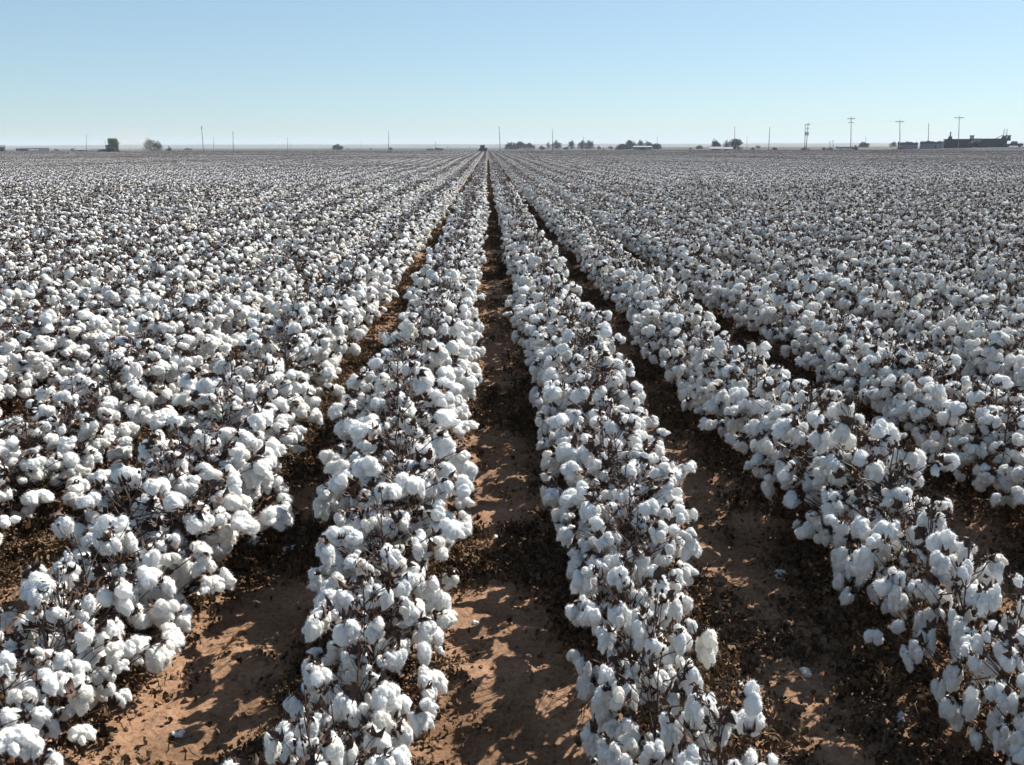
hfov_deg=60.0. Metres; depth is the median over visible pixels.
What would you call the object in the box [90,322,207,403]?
cotton plant
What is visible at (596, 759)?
fallen cotton
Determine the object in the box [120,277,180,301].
cotton plant
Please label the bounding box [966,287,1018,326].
cotton plant
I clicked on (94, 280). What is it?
cotton plant
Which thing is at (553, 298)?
cotton plant
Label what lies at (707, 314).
cotton plant
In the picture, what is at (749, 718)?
cotton plant
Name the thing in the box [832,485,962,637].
cotton plant
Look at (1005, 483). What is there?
cotton plant
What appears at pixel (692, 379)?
cotton plant
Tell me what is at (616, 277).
cotton plant
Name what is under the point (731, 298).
cotton plant
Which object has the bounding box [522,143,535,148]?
tree
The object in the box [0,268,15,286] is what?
cotton plant
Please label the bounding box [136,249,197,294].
cotton plant
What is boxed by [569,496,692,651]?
cotton plant
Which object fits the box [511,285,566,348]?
cotton plant
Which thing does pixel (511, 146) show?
tree
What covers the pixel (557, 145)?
tree
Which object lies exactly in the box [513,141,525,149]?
tree
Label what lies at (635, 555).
cotton plant
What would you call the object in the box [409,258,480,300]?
cotton plant
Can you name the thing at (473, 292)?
cotton plant
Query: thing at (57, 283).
cotton plant
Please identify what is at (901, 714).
fallen cotton
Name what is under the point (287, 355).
cotton plant
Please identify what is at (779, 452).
cotton plant
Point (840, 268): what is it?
cotton plant
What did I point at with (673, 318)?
cotton plant
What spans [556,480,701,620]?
cotton plant
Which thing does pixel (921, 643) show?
cotton plant
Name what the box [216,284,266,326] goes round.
cotton plant
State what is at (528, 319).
cotton plant
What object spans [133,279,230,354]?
cotton plant
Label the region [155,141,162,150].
tree
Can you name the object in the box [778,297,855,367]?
cotton plant
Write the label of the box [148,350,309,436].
cotton plant
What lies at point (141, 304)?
cotton plant
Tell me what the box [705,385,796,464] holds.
cotton plant
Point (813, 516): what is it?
cotton plant
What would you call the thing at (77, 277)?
cotton plant
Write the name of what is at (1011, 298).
cotton plant
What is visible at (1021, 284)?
cotton plant
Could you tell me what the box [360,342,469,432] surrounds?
cotton plant
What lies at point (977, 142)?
tractor
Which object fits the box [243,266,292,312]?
cotton plant
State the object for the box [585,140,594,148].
tree
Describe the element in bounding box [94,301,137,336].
cotton plant
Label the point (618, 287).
cotton plant
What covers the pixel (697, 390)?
cotton plant
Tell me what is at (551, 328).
cotton plant
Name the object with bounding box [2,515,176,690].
cotton plant
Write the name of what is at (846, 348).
cotton plant
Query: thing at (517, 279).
cotton plant
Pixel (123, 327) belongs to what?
cotton plant
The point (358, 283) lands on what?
cotton plant
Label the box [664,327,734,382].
cotton plant
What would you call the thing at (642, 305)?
cotton plant
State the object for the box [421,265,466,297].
cotton plant
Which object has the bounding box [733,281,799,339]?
cotton plant
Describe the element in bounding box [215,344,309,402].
cotton plant
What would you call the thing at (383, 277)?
cotton plant
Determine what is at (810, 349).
cotton plant
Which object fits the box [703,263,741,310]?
cotton plant
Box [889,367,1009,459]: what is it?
cotton plant
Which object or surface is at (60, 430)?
cotton plant
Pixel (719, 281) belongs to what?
cotton plant
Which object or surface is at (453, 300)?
cotton plant
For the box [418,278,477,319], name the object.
cotton plant
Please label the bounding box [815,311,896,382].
cotton plant
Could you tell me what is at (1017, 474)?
cotton plant
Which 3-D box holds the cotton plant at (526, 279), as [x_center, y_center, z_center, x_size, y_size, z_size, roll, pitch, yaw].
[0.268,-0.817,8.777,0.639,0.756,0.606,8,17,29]
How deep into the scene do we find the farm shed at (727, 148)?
407.84 m
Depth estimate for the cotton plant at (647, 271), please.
8.74 m
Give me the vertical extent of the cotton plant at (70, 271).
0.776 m
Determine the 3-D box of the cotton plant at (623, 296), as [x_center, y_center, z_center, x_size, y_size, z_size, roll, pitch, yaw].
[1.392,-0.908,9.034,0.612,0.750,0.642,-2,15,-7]
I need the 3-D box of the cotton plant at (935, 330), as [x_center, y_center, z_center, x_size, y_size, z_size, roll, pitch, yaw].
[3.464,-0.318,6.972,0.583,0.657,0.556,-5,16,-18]
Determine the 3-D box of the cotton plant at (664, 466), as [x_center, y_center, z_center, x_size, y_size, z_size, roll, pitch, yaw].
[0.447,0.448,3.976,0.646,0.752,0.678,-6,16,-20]
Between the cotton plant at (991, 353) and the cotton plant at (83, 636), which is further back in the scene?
the cotton plant at (991, 353)
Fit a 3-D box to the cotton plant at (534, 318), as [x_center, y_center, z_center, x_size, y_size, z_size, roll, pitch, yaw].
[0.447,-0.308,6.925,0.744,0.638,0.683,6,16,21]
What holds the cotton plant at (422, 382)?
on the ground
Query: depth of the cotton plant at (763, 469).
4.60 m
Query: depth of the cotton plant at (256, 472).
3.87 m
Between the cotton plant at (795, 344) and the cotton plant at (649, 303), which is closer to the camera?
the cotton plant at (795, 344)
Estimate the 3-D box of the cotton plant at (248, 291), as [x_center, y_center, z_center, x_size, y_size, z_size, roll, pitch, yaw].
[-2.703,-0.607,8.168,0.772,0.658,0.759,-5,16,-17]
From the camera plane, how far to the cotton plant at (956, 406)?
4.64 m
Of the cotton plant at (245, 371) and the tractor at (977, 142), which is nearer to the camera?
the cotton plant at (245, 371)
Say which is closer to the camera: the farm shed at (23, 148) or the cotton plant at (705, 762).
the cotton plant at (705, 762)
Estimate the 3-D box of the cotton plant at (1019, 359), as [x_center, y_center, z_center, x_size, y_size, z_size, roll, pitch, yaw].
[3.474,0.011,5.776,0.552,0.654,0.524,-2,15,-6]
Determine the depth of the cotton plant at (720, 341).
5.78 m
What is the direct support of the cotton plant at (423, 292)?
on the ground
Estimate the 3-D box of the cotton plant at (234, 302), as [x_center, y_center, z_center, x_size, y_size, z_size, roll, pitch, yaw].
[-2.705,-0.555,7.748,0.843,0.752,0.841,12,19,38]
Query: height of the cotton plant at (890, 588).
0.679 m
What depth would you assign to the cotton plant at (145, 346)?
5.69 m
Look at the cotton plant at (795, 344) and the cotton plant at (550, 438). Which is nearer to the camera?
the cotton plant at (550, 438)
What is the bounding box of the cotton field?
[0,147,1023,764]
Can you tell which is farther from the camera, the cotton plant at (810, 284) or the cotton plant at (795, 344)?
the cotton plant at (810, 284)
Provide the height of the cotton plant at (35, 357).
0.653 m
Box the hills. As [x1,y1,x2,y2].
[5,143,1023,148]
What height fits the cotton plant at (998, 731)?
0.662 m
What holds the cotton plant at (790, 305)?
on the ground
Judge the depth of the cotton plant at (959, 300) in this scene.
8.31 m
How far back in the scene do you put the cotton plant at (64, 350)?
6.76 m
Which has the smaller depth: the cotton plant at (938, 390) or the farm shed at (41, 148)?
the cotton plant at (938, 390)
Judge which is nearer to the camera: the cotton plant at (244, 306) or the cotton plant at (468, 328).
the cotton plant at (468, 328)
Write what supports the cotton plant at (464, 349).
on the ground
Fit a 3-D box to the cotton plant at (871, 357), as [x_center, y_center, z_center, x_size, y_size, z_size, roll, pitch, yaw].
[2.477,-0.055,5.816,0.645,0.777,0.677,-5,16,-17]
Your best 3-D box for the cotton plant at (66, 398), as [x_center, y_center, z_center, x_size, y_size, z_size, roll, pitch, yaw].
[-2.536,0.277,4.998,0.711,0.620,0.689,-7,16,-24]
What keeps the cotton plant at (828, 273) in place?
on the ground
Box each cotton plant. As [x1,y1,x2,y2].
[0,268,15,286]
[0,273,60,312]
[0,279,35,314]
[0,285,40,329]
[0,305,90,387]
[0,320,61,399]
[0,326,49,406]
[0,329,44,407]
[0,345,32,398]
[0,373,131,473]
[0,403,85,508]
[0,408,83,538]
[0,436,42,543]
[0,560,151,723]
[0,597,124,751]
[0,610,96,764]
[0,685,63,764]
[1,387,132,507]
[2,289,35,327]
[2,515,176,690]
[9,297,108,379]
[10,283,111,375]
[11,270,74,314]
[13,270,78,313]
[20,327,82,384]
[26,271,91,313]
[30,256,89,306]
[37,377,164,468]
[49,255,102,295]
[49,457,237,628]
[51,510,192,651]
[53,306,118,357]
[53,306,119,362]
[55,268,100,313]
[58,287,135,358]
[59,338,179,421]
[60,342,178,438]
[64,303,125,339]
[70,275,157,323]
[84,441,260,590]
[88,422,294,562]
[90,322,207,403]
[91,271,159,305]
[92,275,159,341]
[93,349,191,419]
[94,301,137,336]
[102,332,195,392]
[104,285,159,318]
[112,308,219,377]
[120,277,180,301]
[126,265,188,296]
[127,306,222,371]
[128,291,214,376]
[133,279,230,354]
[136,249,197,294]
[136,272,178,318]
[136,426,294,548]
[139,264,208,293]
[145,285,237,355]
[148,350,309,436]
[162,429,293,539]
[163,390,297,495]
[168,422,288,505]
[170,310,232,360]
[175,277,248,345]
[176,288,250,336]
[180,367,306,449]
[195,355,322,436]
[197,280,258,335]
[198,278,264,328]
[200,396,306,472]
[202,350,308,414]
[213,281,271,328]
[215,283,260,327]
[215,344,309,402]
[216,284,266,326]
[219,266,272,328]
[220,680,394,764]
[225,267,280,313]
[228,263,284,313]
[232,318,345,403]
[237,322,341,387]
[239,313,331,386]
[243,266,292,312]
[244,265,292,304]
[248,310,342,375]
[249,291,348,361]
[253,333,327,396]
[267,283,346,362]
[271,286,365,362]
[272,289,360,364]
[274,721,411,764]
[275,667,412,764]
[280,290,360,341]
[280,637,438,764]
[298,287,368,340]
[300,577,436,719]
[306,567,448,704]
[307,500,463,647]
[309,262,368,311]
[309,270,380,341]
[310,279,378,324]
[311,413,471,544]
[313,280,371,341]
[317,486,453,616]
[318,391,478,511]
[321,533,457,689]
[324,249,390,302]
[325,258,391,302]
[325,265,387,323]
[327,253,388,303]
[327,376,448,458]
[327,447,474,578]
[328,283,367,339]
[331,253,381,294]
[335,350,463,454]
[339,416,474,538]
[340,406,456,488]
[346,333,479,439]
[350,373,464,435]
[359,337,436,398]
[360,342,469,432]
[373,326,482,420]
[375,304,470,393]
[382,344,476,400]
[389,295,482,373]
[392,295,479,357]
[392,303,473,374]
[399,288,485,358]
[403,269,478,315]
[403,324,480,368]
[407,254,485,306]
[407,288,470,346]
[407,292,474,345]
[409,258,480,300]
[413,278,476,305]
[413,278,482,338]
[416,275,475,304]
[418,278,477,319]
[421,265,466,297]
[447,305,476,321]
[502,261,559,321]
[505,269,564,310]
[507,244,574,303]
[511,264,554,310]
[511,280,555,331]
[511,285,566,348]
[511,289,550,333]
[516,285,594,339]
[518,276,579,318]
[519,283,580,349]
[523,304,592,344]
[523,305,614,356]
[524,302,611,383]
[524,307,565,335]
[528,316,630,410]
[529,318,612,378]
[529,337,619,401]
[531,317,599,386]
[532,264,581,295]
[534,335,625,415]
[534,365,630,449]
[535,349,607,425]
[536,292,611,335]
[536,300,627,375]
[539,413,664,510]
[541,351,645,434]
[541,402,696,548]
[544,368,658,431]
[545,400,627,447]
[546,391,669,480]
[549,413,649,492]
[550,456,697,564]
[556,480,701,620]
[563,541,697,691]
[566,474,688,593]
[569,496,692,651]
[574,564,693,718]
[580,647,732,764]
[585,587,718,764]
[603,260,660,302]
[604,258,645,312]
[613,258,675,308]
[615,255,672,309]
[619,257,677,309]
[626,272,692,336]
[629,282,670,326]
[630,293,706,354]
[632,291,689,347]
[633,282,720,369]
[633,746,739,764]
[636,293,684,335]
[638,274,680,309]
[639,288,681,333]
[639,677,786,764]
[644,290,715,356]
[646,316,711,390]
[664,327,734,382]
[669,322,738,380]
[670,326,739,394]
[678,321,771,419]
[683,745,736,764]
[687,342,754,407]
[692,354,779,421]
[697,361,808,456]
[701,349,790,441]
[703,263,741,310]
[705,260,755,319]
[705,275,754,323]
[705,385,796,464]
[710,263,766,324]
[721,265,770,333]
[724,377,834,471]
[726,285,781,321]
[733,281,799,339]
[736,291,780,335]
[740,281,795,343]
[743,384,855,492]
[750,378,878,509]
[752,291,806,345]
[753,266,829,343]
[756,399,881,517]
[759,288,832,363]
[764,284,820,357]
[771,389,926,543]
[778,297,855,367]
[786,427,930,558]
[790,309,875,384]
[794,439,960,580]
[797,251,864,312]
[797,299,845,369]
[797,309,874,384]
[804,280,839,311]
[807,263,854,306]
[813,264,876,318]
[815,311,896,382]
[822,254,893,317]
[823,459,941,623]
[825,324,896,390]
[826,267,878,315]
[826,334,894,411]
[830,329,933,416]
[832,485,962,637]
[839,278,894,319]
[842,316,943,412]
[851,503,994,685]
[854,279,914,335]
[860,288,908,333]
[866,332,961,431]
[870,281,943,339]
[871,333,971,442]
[879,289,930,336]
[883,256,937,294]
[887,521,1023,703]
[888,302,949,347]
[889,260,944,303]
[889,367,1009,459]
[889,372,970,452]
[898,302,974,358]
[899,266,943,304]
[899,293,959,341]
[905,263,952,308]
[910,268,969,311]
[911,356,1023,480]
[921,303,969,378]
[928,271,976,311]
[928,271,987,314]
[928,302,1016,376]
[928,386,1023,495]
[938,572,1023,755]
[939,393,1023,508]
[944,278,1006,319]
[946,303,1023,378]
[951,282,1015,312]
[954,311,1023,379]
[959,619,1023,760]
[965,320,1023,389]
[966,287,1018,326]
[972,251,1023,290]
[972,441,1023,518]
[975,280,1023,351]
[977,252,1023,291]
[978,281,1023,329]
[983,340,1023,396]
[989,260,1023,305]
[1000,276,1022,300]
[1004,302,1023,349]
[1005,728,1023,764]
[1006,353,1023,408]
[1008,432,1023,505]
[1012,363,1023,385]
[1016,281,1023,296]
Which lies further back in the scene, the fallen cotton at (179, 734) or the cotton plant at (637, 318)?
the cotton plant at (637, 318)
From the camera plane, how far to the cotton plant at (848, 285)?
8.46 m
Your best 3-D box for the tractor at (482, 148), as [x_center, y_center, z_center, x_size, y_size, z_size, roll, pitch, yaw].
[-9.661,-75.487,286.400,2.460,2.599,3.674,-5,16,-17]
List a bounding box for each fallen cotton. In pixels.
[171,729,186,737]
[189,586,200,595]
[246,537,259,545]
[282,545,294,552]
[472,619,478,624]
[589,756,600,764]
[772,569,788,580]
[799,667,811,677]
[896,711,905,721]
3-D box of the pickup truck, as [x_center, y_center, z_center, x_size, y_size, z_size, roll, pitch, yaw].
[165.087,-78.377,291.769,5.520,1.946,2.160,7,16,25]
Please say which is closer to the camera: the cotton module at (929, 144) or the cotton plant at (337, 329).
the cotton plant at (337, 329)
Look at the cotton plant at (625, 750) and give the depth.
2.38 m
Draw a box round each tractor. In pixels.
[478,145,486,151]
[967,138,981,146]
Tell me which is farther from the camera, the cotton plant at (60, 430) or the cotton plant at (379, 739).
the cotton plant at (60, 430)
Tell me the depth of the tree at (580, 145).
627.49 m
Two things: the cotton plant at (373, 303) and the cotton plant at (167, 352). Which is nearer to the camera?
the cotton plant at (167, 352)
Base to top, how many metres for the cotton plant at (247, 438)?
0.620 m
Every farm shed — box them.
[0,145,5,150]
[15,147,31,150]
[31,147,48,150]
[633,146,651,149]
[709,147,721,149]
[722,147,732,149]
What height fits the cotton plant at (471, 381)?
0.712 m
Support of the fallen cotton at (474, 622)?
on the ground
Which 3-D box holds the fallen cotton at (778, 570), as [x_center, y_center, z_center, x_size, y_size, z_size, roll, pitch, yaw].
[1.196,0.858,3.932,0.095,0.058,0.082,14,20,42]
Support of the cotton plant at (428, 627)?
on the ground
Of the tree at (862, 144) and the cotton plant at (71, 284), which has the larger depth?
the tree at (862, 144)
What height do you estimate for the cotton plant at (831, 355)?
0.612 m
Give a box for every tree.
[143,137,156,150]
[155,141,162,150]
[331,144,342,149]
[503,142,517,149]
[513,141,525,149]
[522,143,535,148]
[551,140,561,149]
[567,139,574,148]
[577,141,587,148]
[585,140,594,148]
[615,144,629,149]
[625,140,637,149]
[651,143,661,149]
[709,138,721,146]
[727,138,742,149]
[857,142,869,147]
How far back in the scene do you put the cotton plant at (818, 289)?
9.35 m
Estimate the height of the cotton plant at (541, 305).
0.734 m
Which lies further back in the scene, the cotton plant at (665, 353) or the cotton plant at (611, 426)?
the cotton plant at (665, 353)
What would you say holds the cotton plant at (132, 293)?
on the ground
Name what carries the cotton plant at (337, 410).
on the ground
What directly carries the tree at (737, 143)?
on the ground
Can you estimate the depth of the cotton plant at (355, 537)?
3.42 m
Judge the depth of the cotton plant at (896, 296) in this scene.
7.56 m
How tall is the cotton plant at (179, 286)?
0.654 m
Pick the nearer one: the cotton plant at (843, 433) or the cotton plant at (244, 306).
the cotton plant at (843, 433)
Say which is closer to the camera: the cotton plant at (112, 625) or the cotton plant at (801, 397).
the cotton plant at (112, 625)
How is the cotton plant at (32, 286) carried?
on the ground
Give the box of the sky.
[0,0,1023,145]
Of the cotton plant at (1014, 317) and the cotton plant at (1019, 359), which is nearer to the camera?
the cotton plant at (1019, 359)
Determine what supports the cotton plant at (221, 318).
on the ground
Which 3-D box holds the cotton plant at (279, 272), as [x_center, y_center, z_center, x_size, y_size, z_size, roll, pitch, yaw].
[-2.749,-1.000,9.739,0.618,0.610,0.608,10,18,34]
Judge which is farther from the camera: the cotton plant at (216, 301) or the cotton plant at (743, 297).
the cotton plant at (743, 297)
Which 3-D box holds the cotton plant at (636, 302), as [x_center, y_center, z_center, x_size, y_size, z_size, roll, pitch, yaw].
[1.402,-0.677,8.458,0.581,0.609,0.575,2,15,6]
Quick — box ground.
[0,146,1023,764]
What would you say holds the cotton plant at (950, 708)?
on the ground
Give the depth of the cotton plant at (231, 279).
8.95 m
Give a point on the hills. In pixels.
(418, 145)
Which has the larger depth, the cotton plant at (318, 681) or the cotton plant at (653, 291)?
the cotton plant at (653, 291)
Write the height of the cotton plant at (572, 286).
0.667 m
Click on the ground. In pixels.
(488, 698)
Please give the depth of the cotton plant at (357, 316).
7.71 m
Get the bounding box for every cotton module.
[897,141,917,148]
[920,140,942,148]
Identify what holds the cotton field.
on the ground
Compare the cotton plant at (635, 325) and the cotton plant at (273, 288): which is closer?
the cotton plant at (635, 325)
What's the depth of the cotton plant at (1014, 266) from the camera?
9.42 m
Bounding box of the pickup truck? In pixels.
[1004,141,1022,146]
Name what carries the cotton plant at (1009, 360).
on the ground
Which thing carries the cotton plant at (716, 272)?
on the ground
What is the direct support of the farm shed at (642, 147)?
on the ground
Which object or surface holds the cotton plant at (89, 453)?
on the ground
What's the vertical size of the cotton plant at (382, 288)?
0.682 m
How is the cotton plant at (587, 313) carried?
on the ground
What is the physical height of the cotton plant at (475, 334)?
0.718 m
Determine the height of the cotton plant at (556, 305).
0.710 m
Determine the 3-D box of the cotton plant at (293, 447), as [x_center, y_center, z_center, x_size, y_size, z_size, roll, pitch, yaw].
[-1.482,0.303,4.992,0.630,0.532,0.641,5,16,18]
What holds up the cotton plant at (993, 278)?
on the ground
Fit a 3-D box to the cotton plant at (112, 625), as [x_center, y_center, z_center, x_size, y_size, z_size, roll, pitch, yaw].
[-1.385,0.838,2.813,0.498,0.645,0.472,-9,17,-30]
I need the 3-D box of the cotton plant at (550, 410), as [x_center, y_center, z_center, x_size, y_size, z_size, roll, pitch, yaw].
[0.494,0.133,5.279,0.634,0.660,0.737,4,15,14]
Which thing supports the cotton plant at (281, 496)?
on the ground
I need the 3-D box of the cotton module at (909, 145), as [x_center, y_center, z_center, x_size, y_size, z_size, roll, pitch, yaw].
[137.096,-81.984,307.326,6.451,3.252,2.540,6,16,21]
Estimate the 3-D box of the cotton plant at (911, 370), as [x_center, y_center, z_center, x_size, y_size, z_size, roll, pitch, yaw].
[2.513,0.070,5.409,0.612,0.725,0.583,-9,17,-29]
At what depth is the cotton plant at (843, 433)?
3.98 m
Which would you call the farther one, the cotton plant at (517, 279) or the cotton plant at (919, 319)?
the cotton plant at (517, 279)
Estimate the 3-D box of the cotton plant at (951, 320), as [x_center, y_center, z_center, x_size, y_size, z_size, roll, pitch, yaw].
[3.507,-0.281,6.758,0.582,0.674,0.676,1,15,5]
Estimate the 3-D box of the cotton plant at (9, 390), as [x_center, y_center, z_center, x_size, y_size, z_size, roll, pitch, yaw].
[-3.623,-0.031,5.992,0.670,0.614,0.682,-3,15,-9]
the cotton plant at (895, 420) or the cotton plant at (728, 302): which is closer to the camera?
the cotton plant at (895, 420)
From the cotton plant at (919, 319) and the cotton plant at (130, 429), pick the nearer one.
the cotton plant at (130, 429)
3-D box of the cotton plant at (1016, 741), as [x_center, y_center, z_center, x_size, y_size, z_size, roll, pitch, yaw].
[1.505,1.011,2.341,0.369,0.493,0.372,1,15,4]
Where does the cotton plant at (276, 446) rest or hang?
on the ground
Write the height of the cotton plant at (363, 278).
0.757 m
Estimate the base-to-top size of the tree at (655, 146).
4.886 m
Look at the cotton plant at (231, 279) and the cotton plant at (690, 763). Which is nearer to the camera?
the cotton plant at (690, 763)
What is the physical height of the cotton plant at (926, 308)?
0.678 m
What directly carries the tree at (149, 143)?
on the ground
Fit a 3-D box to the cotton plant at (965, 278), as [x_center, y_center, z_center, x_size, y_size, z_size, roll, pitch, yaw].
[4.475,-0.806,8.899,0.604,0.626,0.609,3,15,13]
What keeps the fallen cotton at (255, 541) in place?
on the ground
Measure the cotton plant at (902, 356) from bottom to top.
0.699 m
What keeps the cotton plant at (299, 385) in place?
on the ground
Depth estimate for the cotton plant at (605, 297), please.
9.83 m
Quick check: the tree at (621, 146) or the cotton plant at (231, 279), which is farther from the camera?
the tree at (621, 146)
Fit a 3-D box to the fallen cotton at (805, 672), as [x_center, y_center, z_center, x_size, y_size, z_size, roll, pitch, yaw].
[1.083,1.072,3.283,0.064,0.034,0.070,-9,17,-30]
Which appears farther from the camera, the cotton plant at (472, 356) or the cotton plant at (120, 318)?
the cotton plant at (120, 318)
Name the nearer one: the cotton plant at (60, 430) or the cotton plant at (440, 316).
the cotton plant at (60, 430)
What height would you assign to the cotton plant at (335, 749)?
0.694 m
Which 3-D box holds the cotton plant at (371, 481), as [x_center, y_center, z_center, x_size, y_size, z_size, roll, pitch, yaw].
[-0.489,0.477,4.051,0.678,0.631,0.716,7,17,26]
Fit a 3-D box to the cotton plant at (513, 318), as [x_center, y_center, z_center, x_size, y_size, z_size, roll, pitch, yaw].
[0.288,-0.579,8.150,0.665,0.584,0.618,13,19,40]
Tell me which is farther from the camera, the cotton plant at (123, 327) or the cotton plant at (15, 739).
the cotton plant at (123, 327)
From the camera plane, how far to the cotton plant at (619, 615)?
2.76 m
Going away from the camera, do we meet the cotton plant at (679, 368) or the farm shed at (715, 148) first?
the cotton plant at (679, 368)
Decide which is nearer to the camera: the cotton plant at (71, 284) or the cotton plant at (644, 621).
the cotton plant at (644, 621)
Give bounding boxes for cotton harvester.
[97,138,119,151]
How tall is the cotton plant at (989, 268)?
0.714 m
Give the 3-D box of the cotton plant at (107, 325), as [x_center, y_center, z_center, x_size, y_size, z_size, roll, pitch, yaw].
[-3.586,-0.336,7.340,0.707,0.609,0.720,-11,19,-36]
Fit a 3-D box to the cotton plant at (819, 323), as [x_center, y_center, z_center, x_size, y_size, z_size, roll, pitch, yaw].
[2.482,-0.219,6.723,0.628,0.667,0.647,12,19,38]
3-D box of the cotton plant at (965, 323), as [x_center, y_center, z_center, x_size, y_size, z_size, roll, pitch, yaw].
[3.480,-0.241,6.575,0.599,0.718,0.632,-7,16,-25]
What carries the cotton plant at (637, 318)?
on the ground
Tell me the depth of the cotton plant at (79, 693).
2.47 m
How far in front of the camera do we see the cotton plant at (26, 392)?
6.25 m
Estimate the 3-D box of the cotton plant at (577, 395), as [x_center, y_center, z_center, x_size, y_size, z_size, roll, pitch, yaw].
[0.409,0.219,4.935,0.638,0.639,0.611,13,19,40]
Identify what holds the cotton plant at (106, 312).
on the ground
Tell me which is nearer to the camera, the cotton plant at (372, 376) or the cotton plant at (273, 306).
the cotton plant at (372, 376)
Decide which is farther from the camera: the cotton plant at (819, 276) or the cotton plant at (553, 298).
the cotton plant at (819, 276)
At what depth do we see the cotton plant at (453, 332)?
6.06 m
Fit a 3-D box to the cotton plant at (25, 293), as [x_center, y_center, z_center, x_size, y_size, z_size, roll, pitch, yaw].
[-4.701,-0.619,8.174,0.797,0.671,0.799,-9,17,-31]
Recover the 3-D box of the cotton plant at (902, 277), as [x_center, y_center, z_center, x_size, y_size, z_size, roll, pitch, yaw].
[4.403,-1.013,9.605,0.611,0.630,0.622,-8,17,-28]
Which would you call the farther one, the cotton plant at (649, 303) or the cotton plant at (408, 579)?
the cotton plant at (649, 303)
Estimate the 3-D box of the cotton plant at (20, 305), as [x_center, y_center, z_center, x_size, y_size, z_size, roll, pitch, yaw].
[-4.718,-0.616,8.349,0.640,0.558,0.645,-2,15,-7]
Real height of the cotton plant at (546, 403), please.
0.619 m
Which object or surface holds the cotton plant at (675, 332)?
on the ground
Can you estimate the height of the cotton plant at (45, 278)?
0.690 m
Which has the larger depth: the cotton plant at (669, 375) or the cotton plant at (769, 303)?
the cotton plant at (769, 303)
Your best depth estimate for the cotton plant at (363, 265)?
9.45 m
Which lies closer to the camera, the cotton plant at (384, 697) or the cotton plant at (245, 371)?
the cotton plant at (384, 697)
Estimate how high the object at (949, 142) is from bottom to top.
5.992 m
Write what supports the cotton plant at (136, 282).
on the ground
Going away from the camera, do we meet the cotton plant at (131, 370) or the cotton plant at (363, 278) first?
the cotton plant at (131, 370)
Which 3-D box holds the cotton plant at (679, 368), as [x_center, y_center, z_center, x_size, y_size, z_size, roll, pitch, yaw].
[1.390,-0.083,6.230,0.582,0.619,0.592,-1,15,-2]
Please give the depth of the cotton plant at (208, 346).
6.57 m
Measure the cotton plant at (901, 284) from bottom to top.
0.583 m
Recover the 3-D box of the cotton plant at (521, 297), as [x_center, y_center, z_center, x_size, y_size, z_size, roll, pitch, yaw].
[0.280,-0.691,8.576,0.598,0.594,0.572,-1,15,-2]
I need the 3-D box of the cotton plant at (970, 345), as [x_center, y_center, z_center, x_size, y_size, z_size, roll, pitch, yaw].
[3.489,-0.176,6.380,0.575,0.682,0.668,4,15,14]
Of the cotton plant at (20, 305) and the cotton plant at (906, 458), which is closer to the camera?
the cotton plant at (906, 458)
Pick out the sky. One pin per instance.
(262, 72)
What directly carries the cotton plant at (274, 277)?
on the ground
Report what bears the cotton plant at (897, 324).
on the ground
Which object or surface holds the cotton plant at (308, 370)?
on the ground
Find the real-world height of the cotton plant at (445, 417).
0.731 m
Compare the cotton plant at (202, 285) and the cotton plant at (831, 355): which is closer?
the cotton plant at (831, 355)
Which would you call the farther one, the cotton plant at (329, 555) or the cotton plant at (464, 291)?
the cotton plant at (464, 291)
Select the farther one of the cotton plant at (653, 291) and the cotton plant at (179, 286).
the cotton plant at (179, 286)
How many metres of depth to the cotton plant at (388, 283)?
9.74 m
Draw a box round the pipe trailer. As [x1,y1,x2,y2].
[836,146,852,149]
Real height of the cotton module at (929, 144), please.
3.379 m
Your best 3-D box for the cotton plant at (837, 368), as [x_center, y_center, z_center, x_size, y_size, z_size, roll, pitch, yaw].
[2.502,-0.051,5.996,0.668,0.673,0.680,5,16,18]
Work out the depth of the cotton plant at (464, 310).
7.25 m
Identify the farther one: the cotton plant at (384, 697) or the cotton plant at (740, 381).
the cotton plant at (740, 381)
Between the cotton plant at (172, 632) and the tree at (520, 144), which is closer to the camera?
the cotton plant at (172, 632)
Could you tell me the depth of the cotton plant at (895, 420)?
5.30 m
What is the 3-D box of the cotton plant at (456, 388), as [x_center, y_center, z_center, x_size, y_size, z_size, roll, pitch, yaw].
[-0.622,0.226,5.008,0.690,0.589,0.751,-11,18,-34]
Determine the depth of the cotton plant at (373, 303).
8.63 m
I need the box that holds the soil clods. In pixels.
[0,284,1017,764]
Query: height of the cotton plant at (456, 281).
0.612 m
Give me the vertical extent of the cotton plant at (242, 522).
0.722 m
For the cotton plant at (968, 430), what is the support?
on the ground
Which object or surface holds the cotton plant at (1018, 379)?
on the ground
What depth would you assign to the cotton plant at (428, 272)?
8.79 m
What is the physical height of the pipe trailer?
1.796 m
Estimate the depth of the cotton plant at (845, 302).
8.27 m
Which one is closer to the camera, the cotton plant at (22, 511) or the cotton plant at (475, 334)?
the cotton plant at (22, 511)
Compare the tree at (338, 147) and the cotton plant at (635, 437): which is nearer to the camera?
the cotton plant at (635, 437)
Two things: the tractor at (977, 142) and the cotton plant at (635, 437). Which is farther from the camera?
the tractor at (977, 142)
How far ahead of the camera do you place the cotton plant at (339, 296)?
7.95 m

